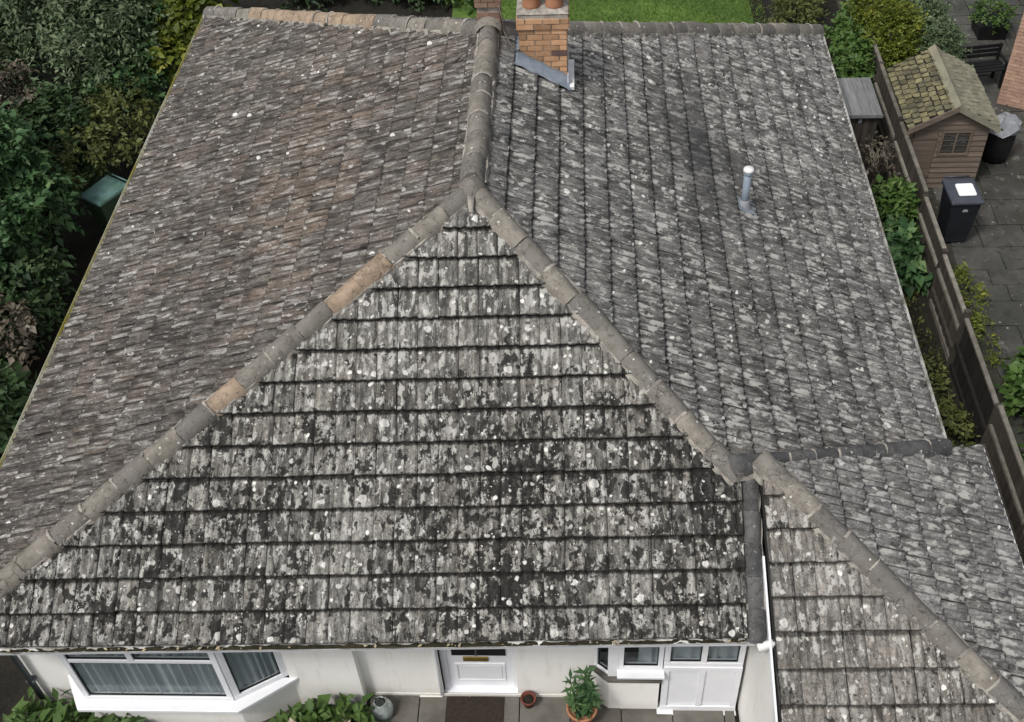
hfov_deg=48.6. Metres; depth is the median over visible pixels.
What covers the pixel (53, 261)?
shade shrub
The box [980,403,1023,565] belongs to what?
brown fence
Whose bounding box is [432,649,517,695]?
front door
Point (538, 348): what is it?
bungalow
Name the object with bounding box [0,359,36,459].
dark shrub
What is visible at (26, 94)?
dry shrub
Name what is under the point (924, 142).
door
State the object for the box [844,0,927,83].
privet bush
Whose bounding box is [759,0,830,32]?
shrub
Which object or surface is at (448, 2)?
bed plant
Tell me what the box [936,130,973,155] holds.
window
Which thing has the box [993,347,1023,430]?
yard shrub
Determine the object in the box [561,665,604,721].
potted lily
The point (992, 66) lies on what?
garden bench
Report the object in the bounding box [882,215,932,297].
dark leafy shrub
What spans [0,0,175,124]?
feathery tree
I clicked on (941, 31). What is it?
grey green bush
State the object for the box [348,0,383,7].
hedge shrub
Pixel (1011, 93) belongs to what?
brick house
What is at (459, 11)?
lawn
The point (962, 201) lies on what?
wheeled bin
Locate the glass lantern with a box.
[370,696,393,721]
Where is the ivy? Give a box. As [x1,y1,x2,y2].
[823,0,876,86]
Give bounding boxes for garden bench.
[960,43,1008,87]
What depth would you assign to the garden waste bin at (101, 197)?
19.88 m
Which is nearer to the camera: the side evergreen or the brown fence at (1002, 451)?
the brown fence at (1002, 451)
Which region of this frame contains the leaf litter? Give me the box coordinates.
[936,74,1023,456]
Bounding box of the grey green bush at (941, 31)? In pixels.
[901,0,973,65]
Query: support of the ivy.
attached to the boundary fence at (950, 311)
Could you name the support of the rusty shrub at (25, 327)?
on the ground at (82, 248)
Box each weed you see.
[923,353,981,446]
[949,261,1003,367]
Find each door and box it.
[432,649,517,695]
[912,127,939,181]
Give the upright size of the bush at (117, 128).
2.300 m
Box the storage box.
[837,77,882,164]
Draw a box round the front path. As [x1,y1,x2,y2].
[25,695,734,721]
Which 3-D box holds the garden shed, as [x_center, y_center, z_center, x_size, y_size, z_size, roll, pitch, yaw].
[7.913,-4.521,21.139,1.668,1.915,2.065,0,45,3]
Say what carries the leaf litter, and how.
on the yard at (995, 231)
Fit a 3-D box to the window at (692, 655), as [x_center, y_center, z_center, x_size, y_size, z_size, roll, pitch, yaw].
[2.143,2.991,12.447,0.890,1.320,0.113,0,45,3]
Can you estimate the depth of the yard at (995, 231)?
20.03 m
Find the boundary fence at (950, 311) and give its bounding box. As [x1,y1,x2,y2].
[840,0,971,367]
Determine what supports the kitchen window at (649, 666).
in the bungalow
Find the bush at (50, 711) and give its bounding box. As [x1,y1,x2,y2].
[2,686,145,721]
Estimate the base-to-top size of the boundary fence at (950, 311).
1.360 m
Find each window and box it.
[58,653,234,700]
[215,652,287,699]
[617,647,664,679]
[663,646,746,665]
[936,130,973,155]
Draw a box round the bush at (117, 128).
[47,48,162,197]
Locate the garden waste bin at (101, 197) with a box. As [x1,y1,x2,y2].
[80,174,127,233]
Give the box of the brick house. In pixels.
[997,13,1023,108]
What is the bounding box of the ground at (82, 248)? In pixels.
[0,0,973,721]
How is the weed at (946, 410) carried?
on the ground at (82, 248)
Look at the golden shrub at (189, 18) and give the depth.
21.33 m
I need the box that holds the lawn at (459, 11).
[452,0,753,23]
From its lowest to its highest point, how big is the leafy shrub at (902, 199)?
1.455 m
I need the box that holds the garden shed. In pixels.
[886,44,1000,187]
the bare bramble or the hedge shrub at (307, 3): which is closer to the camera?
the bare bramble
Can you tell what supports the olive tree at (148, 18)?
on the ground at (82, 248)
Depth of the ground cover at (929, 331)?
18.27 m
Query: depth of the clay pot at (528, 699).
13.61 m
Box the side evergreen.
[71,0,188,140]
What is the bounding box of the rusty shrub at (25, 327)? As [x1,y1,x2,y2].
[0,291,40,371]
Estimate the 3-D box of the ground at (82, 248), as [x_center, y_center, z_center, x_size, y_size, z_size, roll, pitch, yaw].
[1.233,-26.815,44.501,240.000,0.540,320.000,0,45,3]
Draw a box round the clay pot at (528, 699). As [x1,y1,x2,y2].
[520,691,535,708]
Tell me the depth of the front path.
13.63 m
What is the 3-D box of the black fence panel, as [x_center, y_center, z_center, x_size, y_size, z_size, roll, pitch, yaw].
[6.893,0.381,17.006,0.095,1.120,1.802,0,45,3]
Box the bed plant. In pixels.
[443,0,476,13]
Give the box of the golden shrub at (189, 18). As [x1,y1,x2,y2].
[141,0,238,85]
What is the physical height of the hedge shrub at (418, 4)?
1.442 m
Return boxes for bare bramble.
[859,131,899,188]
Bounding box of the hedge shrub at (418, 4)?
[388,0,445,13]
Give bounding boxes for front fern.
[115,715,144,721]
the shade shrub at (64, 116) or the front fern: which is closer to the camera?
the front fern
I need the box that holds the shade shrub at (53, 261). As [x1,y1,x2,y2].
[0,234,78,369]
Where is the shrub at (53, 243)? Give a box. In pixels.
[0,200,66,361]
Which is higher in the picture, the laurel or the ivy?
the ivy
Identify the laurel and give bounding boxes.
[0,102,90,280]
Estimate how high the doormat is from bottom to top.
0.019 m
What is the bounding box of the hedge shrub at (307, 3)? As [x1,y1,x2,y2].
[280,0,335,11]
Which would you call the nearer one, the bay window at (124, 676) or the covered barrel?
the bay window at (124, 676)
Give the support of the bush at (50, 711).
on the ground at (82, 248)
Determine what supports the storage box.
on the ground at (82, 248)
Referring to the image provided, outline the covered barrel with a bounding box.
[981,112,1021,164]
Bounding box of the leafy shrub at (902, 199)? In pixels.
[871,173,920,239]
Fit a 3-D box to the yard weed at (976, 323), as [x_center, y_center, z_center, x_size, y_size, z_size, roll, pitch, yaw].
[7.525,-0.765,18.529,0.819,0.611,2.736,0,45,3]
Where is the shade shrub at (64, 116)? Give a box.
[1,80,123,213]
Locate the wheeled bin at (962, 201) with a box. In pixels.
[936,175,984,241]
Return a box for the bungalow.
[0,0,1023,721]
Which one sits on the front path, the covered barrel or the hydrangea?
the hydrangea
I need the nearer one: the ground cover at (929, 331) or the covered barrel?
the ground cover at (929, 331)
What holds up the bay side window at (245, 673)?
in the bungalow
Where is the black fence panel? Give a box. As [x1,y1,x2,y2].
[949,318,998,444]
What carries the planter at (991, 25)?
on the yard at (995, 231)
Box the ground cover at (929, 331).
[902,269,971,446]
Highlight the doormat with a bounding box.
[445,696,503,721]
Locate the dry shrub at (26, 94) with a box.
[0,47,52,127]
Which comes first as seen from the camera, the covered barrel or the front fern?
the front fern
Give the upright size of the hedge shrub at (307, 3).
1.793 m
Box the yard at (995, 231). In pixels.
[836,0,1023,457]
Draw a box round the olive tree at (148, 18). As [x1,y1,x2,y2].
[132,0,196,50]
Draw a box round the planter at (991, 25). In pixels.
[966,0,1021,39]
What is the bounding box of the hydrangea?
[269,692,387,721]

